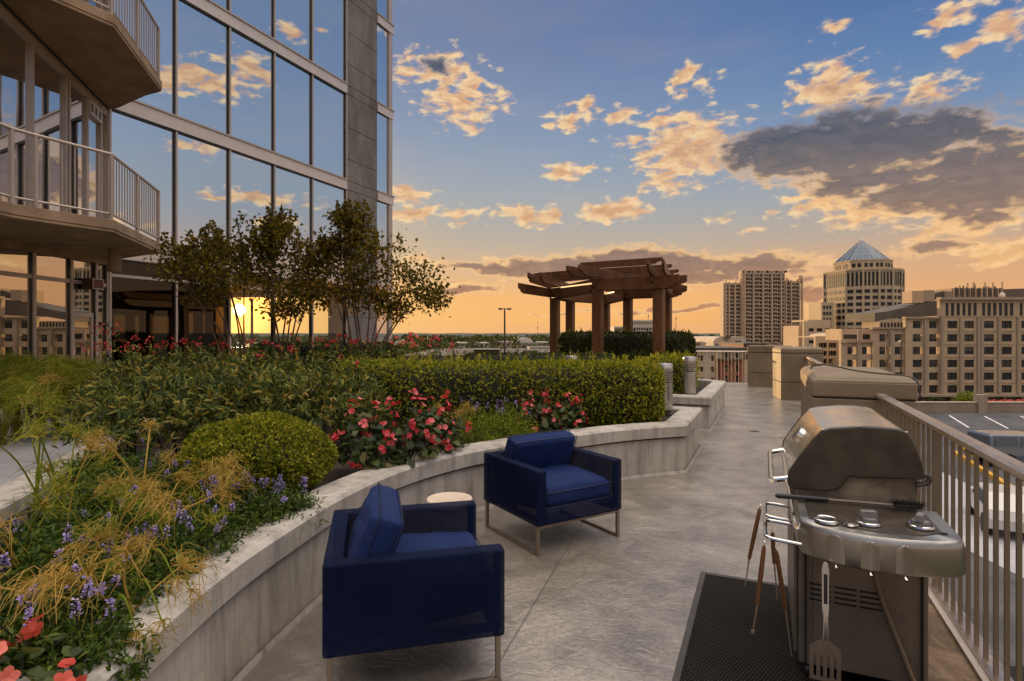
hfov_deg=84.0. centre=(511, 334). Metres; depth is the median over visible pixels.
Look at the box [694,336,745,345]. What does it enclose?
gabled hall
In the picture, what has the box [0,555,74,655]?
lavender plant
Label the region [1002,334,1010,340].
window
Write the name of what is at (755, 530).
grill fork
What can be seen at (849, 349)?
window
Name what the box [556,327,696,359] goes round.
box hedge
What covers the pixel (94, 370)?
papyrus
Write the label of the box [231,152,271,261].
window
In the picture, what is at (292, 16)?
window
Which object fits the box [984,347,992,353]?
window
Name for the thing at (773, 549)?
grill fork
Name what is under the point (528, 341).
vaulted shed
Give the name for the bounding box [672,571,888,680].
rubber mat
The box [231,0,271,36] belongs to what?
window
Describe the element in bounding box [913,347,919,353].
window
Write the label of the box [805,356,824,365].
metal railing
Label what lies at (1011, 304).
window
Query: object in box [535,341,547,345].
vaulted shed
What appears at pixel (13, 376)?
papyrus
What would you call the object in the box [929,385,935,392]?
window
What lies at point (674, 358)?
box hedge
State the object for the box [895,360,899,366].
window
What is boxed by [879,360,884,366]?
window
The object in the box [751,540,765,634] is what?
grill fork
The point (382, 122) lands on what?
window
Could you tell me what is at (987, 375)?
window
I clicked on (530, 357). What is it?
box hedge
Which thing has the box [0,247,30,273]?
window
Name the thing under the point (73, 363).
papyrus
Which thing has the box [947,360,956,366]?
window
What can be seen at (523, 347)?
valley tree
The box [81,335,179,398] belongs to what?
shrub
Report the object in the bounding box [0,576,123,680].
lavender plant
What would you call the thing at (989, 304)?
window
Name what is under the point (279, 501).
lavender plant
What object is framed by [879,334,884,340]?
window
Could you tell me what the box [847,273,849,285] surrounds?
window
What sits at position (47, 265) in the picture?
window
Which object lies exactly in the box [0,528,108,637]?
lavender plant
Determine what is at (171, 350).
shrub
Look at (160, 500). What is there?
papyrus
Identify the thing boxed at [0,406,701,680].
curved planter
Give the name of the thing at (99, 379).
shrub
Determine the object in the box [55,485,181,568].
lavender plant
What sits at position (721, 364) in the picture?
brick house
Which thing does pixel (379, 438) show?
begonia
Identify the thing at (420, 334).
hills
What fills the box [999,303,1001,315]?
window
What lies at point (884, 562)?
gas grill
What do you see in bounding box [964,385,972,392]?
window
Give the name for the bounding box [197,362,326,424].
shrub
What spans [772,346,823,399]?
stone pier
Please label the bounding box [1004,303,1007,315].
window
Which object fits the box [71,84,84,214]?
window
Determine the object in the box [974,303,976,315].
window
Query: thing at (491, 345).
valley tree
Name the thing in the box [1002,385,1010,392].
window
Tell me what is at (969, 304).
window
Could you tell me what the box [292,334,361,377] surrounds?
shrub
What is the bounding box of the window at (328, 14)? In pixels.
[314,0,343,79]
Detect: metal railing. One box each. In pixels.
[696,351,747,382]
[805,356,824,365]
[874,393,1023,680]
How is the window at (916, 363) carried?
in the office building
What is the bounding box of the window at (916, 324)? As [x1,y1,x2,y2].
[913,321,919,327]
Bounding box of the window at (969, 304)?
[968,303,970,315]
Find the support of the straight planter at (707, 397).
on the floor
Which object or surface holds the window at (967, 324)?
in the office building
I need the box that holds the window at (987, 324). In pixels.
[984,321,992,327]
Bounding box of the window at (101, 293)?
[98,287,104,368]
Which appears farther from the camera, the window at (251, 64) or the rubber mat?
the window at (251, 64)
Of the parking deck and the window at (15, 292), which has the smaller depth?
the window at (15, 292)
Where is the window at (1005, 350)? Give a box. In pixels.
[1002,347,1010,353]
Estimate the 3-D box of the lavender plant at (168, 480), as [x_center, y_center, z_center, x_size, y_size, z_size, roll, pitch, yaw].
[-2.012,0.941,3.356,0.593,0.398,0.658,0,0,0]
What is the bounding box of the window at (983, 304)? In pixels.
[982,303,984,315]
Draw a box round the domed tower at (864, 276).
[809,239,904,352]
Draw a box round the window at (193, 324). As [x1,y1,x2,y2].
[178,283,226,374]
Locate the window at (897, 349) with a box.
[895,347,899,353]
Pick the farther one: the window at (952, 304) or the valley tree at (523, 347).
the window at (952, 304)
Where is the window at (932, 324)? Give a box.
[929,321,935,327]
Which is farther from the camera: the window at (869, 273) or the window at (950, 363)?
the window at (869, 273)
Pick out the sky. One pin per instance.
(716, 140)
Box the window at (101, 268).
[98,264,104,282]
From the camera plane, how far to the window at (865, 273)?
300.96 m
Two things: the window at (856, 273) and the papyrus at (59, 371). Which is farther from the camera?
the window at (856, 273)
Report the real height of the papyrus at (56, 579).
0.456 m
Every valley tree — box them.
[401,341,413,352]
[411,341,428,351]
[425,341,436,348]
[435,340,451,348]
[453,342,468,348]
[466,341,475,348]
[467,337,480,346]
[473,343,486,347]
[486,342,498,347]
[488,339,501,345]
[506,342,520,348]
[509,338,521,345]
[518,342,529,348]
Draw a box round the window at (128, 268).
[112,261,173,278]
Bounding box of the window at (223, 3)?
[212,0,226,8]
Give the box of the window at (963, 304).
[962,303,964,315]
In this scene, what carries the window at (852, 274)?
in the domed tower at (864, 276)
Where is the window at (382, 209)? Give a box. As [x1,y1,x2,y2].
[377,202,387,279]
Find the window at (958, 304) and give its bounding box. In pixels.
[957,303,959,315]
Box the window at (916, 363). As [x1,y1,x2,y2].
[913,360,919,366]
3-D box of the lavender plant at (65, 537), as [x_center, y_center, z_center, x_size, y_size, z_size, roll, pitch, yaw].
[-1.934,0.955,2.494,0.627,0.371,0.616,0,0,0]
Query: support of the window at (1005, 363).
in the office building
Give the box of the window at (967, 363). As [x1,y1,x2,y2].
[964,360,972,366]
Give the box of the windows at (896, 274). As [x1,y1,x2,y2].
[881,271,903,337]
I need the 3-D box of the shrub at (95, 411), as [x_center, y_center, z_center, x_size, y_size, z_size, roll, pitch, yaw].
[-3.102,0.738,4.697,1.148,0.914,1.179,0,0,0]
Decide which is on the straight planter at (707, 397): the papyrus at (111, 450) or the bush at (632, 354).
the bush at (632, 354)
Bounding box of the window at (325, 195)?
[314,180,344,271]
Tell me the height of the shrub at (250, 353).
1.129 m
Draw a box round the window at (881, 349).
[879,347,884,353]
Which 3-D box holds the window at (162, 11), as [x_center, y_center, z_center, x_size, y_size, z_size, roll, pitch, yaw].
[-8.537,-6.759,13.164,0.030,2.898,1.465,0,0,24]
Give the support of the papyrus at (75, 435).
on the curved planter at (265, 597)
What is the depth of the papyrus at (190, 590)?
2.21 m
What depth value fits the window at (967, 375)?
150.27 m
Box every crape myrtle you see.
[140,218,289,377]
[228,202,343,371]
[298,197,460,356]
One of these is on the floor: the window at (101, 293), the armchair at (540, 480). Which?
the armchair at (540, 480)
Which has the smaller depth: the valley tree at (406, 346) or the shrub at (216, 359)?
the shrub at (216, 359)
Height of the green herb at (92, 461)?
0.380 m
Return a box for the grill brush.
[775,493,927,509]
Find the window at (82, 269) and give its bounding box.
[74,260,92,280]
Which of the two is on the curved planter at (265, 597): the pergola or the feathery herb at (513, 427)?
the feathery herb at (513, 427)
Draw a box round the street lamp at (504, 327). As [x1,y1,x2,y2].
[498,308,511,351]
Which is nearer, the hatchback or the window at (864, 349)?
the hatchback
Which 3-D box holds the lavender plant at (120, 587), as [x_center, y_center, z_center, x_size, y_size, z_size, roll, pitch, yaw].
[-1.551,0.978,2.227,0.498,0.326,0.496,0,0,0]
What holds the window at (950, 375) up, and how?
in the office building
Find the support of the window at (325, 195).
in the glass tower at (130, 130)
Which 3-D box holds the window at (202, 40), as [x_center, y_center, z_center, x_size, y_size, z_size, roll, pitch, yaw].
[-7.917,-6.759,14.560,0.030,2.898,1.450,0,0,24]
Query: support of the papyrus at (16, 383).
on the path
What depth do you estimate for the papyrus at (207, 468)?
3.24 m
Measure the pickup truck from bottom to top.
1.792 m
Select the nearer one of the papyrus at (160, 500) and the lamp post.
the papyrus at (160, 500)
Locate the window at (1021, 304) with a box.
[1020,303,1022,315]
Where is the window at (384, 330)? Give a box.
[377,293,387,341]
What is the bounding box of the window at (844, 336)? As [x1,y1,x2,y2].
[843,335,856,338]
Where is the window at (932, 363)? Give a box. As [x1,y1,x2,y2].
[929,360,935,366]
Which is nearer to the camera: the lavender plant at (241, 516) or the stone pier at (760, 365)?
the lavender plant at (241, 516)
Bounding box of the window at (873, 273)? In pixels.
[872,271,874,284]
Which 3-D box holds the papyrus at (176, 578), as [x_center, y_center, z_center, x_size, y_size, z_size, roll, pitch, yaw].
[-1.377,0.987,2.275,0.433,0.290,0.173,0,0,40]
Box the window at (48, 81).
[35,50,62,211]
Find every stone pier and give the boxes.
[747,345,780,386]
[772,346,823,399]
[800,366,917,446]
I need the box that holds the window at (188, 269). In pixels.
[178,269,226,280]
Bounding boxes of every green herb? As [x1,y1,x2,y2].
[0,494,112,551]
[0,517,103,578]
[30,471,138,532]
[50,436,139,489]
[61,460,159,514]
[87,438,174,484]
[130,449,187,494]
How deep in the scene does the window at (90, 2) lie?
11.74 m
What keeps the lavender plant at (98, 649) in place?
on the curved planter at (265, 597)
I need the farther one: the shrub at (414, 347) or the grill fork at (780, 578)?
the shrub at (414, 347)
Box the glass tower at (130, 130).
[0,0,394,426]
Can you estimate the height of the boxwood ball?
0.583 m
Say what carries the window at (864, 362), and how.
in the office building
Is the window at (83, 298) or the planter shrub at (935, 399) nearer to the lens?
the window at (83, 298)
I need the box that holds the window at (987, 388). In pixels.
[984,385,992,392]
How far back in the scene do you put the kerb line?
29.09 m
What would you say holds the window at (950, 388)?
in the office building
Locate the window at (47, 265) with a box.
[37,254,67,278]
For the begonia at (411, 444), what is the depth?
4.66 m
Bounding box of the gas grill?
[763,405,965,680]
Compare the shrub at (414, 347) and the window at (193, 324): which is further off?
the window at (193, 324)
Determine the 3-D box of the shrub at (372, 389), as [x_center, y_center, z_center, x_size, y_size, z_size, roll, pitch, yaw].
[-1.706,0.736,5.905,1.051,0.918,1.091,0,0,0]
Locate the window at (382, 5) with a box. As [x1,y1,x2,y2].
[377,0,387,19]
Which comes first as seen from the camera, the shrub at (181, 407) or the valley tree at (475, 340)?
the shrub at (181, 407)
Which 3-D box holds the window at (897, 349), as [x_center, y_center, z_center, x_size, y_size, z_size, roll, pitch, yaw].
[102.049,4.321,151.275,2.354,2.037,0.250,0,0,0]
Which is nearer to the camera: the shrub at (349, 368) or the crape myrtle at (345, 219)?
the shrub at (349, 368)
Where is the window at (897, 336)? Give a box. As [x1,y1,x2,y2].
[895,334,899,340]
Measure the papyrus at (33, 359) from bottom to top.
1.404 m
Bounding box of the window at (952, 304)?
[951,303,953,315]
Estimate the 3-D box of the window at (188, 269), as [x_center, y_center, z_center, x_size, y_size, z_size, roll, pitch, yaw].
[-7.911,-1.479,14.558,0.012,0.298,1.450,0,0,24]
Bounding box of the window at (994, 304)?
[993,303,995,315]
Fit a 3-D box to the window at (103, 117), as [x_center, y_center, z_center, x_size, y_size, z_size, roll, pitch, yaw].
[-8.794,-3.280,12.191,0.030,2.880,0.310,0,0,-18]
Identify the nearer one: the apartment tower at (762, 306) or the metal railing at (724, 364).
the metal railing at (724, 364)
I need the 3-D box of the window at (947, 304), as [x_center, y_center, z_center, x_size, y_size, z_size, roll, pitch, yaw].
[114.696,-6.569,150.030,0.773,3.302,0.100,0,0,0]
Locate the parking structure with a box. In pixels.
[406,348,549,359]
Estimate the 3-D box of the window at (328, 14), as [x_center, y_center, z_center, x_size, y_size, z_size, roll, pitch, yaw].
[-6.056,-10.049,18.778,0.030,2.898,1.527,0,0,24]
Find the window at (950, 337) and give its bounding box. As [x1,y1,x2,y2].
[947,334,956,340]
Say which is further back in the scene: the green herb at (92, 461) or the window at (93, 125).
the window at (93, 125)
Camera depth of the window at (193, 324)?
14.44 m
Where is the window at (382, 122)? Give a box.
[376,113,387,193]
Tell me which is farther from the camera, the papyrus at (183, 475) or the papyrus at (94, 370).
the papyrus at (94, 370)
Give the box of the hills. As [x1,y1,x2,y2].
[231,333,719,338]
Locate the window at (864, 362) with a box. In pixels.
[862,360,866,366]
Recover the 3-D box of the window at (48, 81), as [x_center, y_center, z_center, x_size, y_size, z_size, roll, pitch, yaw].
[-8.055,-3.280,9.850,0.030,2.880,1.160,0,0,-18]
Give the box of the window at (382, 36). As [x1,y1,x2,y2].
[376,25,387,106]
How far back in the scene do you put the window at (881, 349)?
151.22 m
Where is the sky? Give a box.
[231,0,1023,333]
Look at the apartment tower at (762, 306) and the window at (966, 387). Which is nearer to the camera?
the window at (966, 387)
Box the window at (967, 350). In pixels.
[964,347,972,353]
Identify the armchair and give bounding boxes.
[322,482,504,680]
[484,430,620,556]
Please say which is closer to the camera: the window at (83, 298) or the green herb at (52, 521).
the green herb at (52, 521)
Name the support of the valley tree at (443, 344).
on the ground
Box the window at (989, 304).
[988,303,990,315]
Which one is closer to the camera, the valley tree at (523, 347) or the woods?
the valley tree at (523, 347)
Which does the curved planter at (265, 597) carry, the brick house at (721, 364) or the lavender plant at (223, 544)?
the lavender plant at (223, 544)
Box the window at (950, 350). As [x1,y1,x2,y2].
[947,347,956,353]
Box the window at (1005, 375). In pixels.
[1002,372,1010,379]
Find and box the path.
[0,424,95,485]
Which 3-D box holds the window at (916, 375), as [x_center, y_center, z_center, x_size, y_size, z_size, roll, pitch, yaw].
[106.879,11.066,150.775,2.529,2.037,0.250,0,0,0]
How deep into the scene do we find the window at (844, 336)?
155.91 m
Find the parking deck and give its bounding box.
[921,413,1023,680]
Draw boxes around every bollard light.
[566,355,577,359]
[657,363,672,409]
[683,356,695,393]
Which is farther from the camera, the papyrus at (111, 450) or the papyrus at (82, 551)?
the papyrus at (111, 450)
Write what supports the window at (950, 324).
in the office building
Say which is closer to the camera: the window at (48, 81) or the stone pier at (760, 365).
the window at (48, 81)
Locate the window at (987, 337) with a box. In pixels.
[984,334,992,340]
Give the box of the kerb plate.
[928,585,990,680]
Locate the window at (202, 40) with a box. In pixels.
[178,0,226,133]
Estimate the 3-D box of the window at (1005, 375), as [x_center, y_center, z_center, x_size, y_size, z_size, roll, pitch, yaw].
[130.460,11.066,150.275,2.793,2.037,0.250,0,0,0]
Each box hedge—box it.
[248,336,397,371]
[332,351,666,427]
[462,348,617,360]
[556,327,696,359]
[637,350,701,393]
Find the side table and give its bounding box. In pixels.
[426,492,472,502]
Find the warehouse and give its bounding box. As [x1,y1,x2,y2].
[494,341,512,348]
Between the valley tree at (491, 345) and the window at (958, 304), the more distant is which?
the window at (958, 304)
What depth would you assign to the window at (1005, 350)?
150.27 m
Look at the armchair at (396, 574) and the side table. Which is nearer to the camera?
the armchair at (396, 574)
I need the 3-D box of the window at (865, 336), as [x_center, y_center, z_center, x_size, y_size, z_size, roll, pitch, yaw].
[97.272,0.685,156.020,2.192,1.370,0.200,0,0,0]
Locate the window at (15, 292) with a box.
[0,275,30,423]
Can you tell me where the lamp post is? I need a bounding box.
[898,341,903,373]
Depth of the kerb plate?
2.85 m
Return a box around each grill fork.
[745,504,760,585]
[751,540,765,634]
[771,527,777,599]
[775,545,791,655]
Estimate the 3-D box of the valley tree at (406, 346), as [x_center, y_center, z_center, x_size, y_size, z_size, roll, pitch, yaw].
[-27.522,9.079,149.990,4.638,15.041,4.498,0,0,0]
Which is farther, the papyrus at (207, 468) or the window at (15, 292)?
the window at (15, 292)
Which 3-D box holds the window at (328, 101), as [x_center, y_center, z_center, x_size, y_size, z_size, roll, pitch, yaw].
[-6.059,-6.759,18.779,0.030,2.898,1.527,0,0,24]
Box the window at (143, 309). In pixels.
[112,277,173,372]
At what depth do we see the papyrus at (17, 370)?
8.66 m
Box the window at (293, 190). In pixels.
[276,167,310,267]
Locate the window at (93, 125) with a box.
[89,116,97,216]
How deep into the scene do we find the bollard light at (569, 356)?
10.35 m
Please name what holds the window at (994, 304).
in the office building
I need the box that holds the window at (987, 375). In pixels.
[984,372,992,379]
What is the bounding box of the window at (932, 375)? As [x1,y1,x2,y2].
[929,372,935,379]
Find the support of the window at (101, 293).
in the glass tower at (130, 130)
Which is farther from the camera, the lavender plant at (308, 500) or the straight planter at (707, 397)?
the straight planter at (707, 397)
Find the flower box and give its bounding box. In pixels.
[988,399,1023,400]
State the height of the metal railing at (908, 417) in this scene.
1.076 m
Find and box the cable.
[810,364,921,396]
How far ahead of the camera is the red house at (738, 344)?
113.44 m
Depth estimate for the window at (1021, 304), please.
149.97 m
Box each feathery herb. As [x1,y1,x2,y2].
[447,396,505,445]
[482,397,541,438]
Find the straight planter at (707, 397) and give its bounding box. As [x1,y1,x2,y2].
[673,378,725,430]
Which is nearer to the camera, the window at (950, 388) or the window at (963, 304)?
the window at (963, 304)
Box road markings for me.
[949,415,1023,427]
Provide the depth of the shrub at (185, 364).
6.14 m
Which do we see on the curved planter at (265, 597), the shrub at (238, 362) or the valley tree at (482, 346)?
the shrub at (238, 362)
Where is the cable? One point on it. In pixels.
(916, 380)
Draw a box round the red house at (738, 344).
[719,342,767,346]
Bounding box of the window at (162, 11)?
[115,0,173,113]
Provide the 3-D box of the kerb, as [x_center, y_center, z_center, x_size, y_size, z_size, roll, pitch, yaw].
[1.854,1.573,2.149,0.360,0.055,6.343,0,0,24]
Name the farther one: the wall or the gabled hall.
the gabled hall
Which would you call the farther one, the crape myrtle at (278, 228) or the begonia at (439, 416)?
the crape myrtle at (278, 228)
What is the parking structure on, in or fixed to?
on the ground
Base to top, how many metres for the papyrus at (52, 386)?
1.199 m
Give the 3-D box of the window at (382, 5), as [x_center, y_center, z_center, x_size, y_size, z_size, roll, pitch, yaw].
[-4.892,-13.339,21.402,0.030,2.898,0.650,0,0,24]
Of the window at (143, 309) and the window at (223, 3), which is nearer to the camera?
the window at (143, 309)
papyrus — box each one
[0,346,89,429]
[0,349,121,435]
[0,353,85,438]
[0,359,39,422]
[0,361,127,437]
[0,363,69,445]
[0,376,73,523]
[0,411,117,535]
[0,458,105,583]
[0,504,154,641]
[0,531,222,635]
[31,355,146,431]
[40,484,233,589]
[70,418,186,498]
[75,362,168,429]
[86,449,265,524]
[91,462,245,567]
[106,595,169,661]
[130,578,189,662]
[138,548,201,614]
[160,549,211,631]
[171,457,239,518]
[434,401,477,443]
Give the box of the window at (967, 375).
[964,372,972,379]
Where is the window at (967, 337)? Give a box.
[964,334,972,340]
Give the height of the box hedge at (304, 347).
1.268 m
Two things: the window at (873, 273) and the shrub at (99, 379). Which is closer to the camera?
the shrub at (99, 379)
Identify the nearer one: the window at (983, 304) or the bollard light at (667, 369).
the bollard light at (667, 369)
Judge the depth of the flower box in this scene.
52.58 m
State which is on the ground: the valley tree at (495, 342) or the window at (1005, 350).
the valley tree at (495, 342)
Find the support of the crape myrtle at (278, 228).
on the curved planter at (265, 597)
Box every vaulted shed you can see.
[455,342,489,348]
[516,337,533,347]
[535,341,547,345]
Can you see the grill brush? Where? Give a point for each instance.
(906, 504)
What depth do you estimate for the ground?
1270.64 m
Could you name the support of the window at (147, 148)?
in the glass tower at (130, 130)
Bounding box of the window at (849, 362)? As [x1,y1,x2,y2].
[847,360,851,366]
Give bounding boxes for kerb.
[928,597,980,680]
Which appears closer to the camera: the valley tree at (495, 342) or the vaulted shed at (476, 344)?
the valley tree at (495, 342)
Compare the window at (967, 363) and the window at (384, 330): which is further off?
the window at (967, 363)
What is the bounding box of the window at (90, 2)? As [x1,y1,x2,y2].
[89,0,97,6]
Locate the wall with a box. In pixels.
[915,394,1023,412]
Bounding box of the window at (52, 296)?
[37,279,67,413]
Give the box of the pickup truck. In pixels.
[964,430,1023,460]
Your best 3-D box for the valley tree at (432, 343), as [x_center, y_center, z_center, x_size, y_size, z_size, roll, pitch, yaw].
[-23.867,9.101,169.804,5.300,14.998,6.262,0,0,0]
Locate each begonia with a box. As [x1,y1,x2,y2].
[0,614,87,680]
[329,397,410,469]
[360,388,449,467]
[402,390,471,453]
[510,388,563,432]
[541,392,587,430]
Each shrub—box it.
[51,368,208,462]
[62,340,195,443]
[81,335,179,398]
[95,366,253,456]
[121,334,206,380]
[138,342,247,432]
[146,360,285,438]
[168,336,250,386]
[179,350,296,409]
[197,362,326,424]
[208,339,294,376]
[246,362,366,434]
[247,347,341,412]
[251,332,335,404]
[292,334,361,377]
[295,360,392,442]
[305,354,380,428]
[341,333,404,362]
[385,332,439,360]
[423,335,464,360]
[926,397,943,400]
[954,391,975,400]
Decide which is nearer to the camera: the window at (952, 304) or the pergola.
the pergola
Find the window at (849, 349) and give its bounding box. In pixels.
[847,347,851,353]
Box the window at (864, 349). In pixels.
[862,347,866,353]
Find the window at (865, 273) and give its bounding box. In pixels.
[864,272,866,284]
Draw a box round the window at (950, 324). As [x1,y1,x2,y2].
[947,321,956,327]
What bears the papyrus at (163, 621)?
on the curved planter at (265, 597)
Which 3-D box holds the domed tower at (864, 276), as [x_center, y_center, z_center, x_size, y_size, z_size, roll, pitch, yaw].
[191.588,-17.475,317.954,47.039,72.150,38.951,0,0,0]
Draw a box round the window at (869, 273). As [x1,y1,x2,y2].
[868,272,870,284]
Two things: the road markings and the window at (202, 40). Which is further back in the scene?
the road markings
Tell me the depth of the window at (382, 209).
21.41 m
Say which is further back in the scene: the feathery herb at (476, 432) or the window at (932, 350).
the window at (932, 350)
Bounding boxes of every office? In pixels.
[610,320,652,334]
[783,320,830,346]
[796,333,838,364]
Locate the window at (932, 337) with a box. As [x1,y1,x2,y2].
[929,334,935,340]
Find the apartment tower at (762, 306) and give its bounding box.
[720,270,802,345]
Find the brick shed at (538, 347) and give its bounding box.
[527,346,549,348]
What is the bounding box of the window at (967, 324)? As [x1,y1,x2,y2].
[964,321,972,327]
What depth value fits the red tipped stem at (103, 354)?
7.00 m
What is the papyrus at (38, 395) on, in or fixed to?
on the curved planter at (265, 597)
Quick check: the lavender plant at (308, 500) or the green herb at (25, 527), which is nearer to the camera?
the green herb at (25, 527)
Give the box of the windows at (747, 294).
[727,274,797,341]
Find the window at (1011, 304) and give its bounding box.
[1010,303,1012,315]
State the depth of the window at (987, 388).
150.27 m
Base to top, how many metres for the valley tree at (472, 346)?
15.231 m
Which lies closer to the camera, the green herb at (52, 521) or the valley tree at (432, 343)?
the green herb at (52, 521)
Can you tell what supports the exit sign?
attached to the glass tower at (130, 130)
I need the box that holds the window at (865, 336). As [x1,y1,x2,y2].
[863,334,869,338]
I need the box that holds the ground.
[237,338,535,346]
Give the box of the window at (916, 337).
[913,334,919,340]
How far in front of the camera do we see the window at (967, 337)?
150.27 m
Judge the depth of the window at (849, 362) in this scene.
151.74 m
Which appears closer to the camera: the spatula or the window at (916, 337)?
the spatula
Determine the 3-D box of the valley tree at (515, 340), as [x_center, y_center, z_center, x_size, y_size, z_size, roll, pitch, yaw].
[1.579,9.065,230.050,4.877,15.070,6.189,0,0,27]
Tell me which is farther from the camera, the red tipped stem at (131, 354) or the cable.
the red tipped stem at (131, 354)
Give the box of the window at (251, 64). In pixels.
[231,30,271,149]
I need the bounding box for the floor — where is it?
[0,383,1013,680]
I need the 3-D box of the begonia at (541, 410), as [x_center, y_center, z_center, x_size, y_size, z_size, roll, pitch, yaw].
[0.278,0.842,6.362,0.611,0.497,0.636,0,0,0]
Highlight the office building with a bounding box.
[825,282,1023,400]
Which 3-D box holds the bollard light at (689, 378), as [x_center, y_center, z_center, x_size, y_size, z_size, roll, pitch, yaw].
[3.120,0.714,10.000,0.224,0.640,0.224,0,0,0]
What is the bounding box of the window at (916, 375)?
[913,372,919,379]
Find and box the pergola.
[518,257,686,355]
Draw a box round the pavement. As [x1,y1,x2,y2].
[942,472,1023,577]
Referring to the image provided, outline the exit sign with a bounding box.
[82,278,103,289]
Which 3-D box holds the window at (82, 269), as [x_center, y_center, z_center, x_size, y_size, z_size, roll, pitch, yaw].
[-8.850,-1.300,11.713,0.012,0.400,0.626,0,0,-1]
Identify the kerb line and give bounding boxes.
[955,444,1012,485]
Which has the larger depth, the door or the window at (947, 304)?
the window at (947, 304)
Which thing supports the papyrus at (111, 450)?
on the curved planter at (265, 597)
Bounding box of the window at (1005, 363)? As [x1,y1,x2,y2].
[1002,360,1010,366]
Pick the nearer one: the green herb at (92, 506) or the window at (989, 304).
the green herb at (92, 506)
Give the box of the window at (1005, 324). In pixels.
[1002,321,1010,327]
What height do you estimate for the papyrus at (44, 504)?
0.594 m
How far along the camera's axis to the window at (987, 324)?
150.27 m
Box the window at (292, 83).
[276,55,309,164]
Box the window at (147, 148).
[112,111,172,249]
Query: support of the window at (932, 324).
in the office building
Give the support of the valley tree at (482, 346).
on the ground
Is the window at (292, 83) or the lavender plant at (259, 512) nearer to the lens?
the lavender plant at (259, 512)
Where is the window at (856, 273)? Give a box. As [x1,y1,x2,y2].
[855,272,857,285]
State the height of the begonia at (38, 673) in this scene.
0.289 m
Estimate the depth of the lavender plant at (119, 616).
1.96 m
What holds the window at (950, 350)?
in the office building
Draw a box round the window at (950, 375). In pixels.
[947,372,956,379]
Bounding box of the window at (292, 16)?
[276,0,309,59]
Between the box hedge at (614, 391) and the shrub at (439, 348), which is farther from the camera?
the shrub at (439, 348)
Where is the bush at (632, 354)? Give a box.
[619,348,650,360]
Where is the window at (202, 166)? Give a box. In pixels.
[178,134,226,251]
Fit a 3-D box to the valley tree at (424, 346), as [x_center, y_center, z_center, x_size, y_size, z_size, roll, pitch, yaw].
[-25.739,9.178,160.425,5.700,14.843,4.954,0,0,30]
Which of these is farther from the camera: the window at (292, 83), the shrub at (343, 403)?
the window at (292, 83)
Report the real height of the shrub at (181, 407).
0.928 m
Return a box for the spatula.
[809,561,840,680]
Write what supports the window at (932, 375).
in the office building
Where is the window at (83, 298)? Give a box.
[74,284,92,311]
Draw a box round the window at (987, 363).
[984,360,992,366]
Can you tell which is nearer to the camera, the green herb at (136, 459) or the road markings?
the green herb at (136, 459)
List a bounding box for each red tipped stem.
[80,335,125,386]
[87,320,121,387]
[95,335,140,376]
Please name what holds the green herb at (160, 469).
on the curved planter at (265, 597)
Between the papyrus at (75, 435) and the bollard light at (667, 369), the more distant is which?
the bollard light at (667, 369)
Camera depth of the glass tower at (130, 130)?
13.62 m
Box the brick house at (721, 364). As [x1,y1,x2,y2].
[695,346,747,381]
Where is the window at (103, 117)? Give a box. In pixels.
[102,114,104,217]
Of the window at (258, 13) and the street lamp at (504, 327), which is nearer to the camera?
the window at (258, 13)
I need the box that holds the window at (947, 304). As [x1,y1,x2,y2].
[946,303,948,315]
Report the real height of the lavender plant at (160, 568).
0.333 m
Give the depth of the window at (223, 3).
15.08 m
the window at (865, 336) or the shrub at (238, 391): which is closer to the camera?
the shrub at (238, 391)
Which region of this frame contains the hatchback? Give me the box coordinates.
[971,482,1023,532]
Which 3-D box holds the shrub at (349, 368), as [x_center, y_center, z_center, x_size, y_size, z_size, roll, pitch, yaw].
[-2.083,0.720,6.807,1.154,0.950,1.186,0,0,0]
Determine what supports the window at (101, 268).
in the glass tower at (130, 130)
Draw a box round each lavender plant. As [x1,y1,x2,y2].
[0,510,145,597]
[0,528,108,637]
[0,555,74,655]
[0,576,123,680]
[3,563,159,670]
[22,598,168,680]
[49,532,181,620]
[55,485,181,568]
[96,522,215,591]
[111,459,219,532]
[137,508,243,580]
[152,475,268,549]
[190,469,296,538]
[235,477,316,527]
[266,477,329,524]
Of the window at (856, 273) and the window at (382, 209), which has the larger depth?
the window at (856, 273)
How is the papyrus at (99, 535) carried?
on the curved planter at (265, 597)
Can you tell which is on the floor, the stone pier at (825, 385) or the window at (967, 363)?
the stone pier at (825, 385)
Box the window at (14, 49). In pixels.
[0,16,28,205]
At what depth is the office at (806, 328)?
211.00 m
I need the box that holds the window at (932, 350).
[929,347,935,353]
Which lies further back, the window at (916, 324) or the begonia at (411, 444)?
the window at (916, 324)
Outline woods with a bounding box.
[231,334,719,362]
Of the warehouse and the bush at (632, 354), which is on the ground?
the warehouse
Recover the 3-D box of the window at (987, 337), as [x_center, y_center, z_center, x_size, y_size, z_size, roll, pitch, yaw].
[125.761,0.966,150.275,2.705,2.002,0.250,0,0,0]
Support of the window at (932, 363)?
in the office building
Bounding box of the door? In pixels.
[74,312,93,364]
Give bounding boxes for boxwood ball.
[169,410,338,502]
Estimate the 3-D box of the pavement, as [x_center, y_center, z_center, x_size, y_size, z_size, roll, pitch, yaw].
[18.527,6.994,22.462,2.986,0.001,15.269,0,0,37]
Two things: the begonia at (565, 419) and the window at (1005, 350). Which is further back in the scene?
the window at (1005, 350)
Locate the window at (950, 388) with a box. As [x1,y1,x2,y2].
[947,385,956,392]
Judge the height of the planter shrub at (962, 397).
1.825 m
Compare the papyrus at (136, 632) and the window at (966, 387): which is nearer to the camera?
the papyrus at (136, 632)
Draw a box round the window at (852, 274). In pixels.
[851,272,853,285]
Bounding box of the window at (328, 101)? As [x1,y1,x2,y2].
[314,77,343,176]
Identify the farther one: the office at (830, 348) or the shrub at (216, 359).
the office at (830, 348)

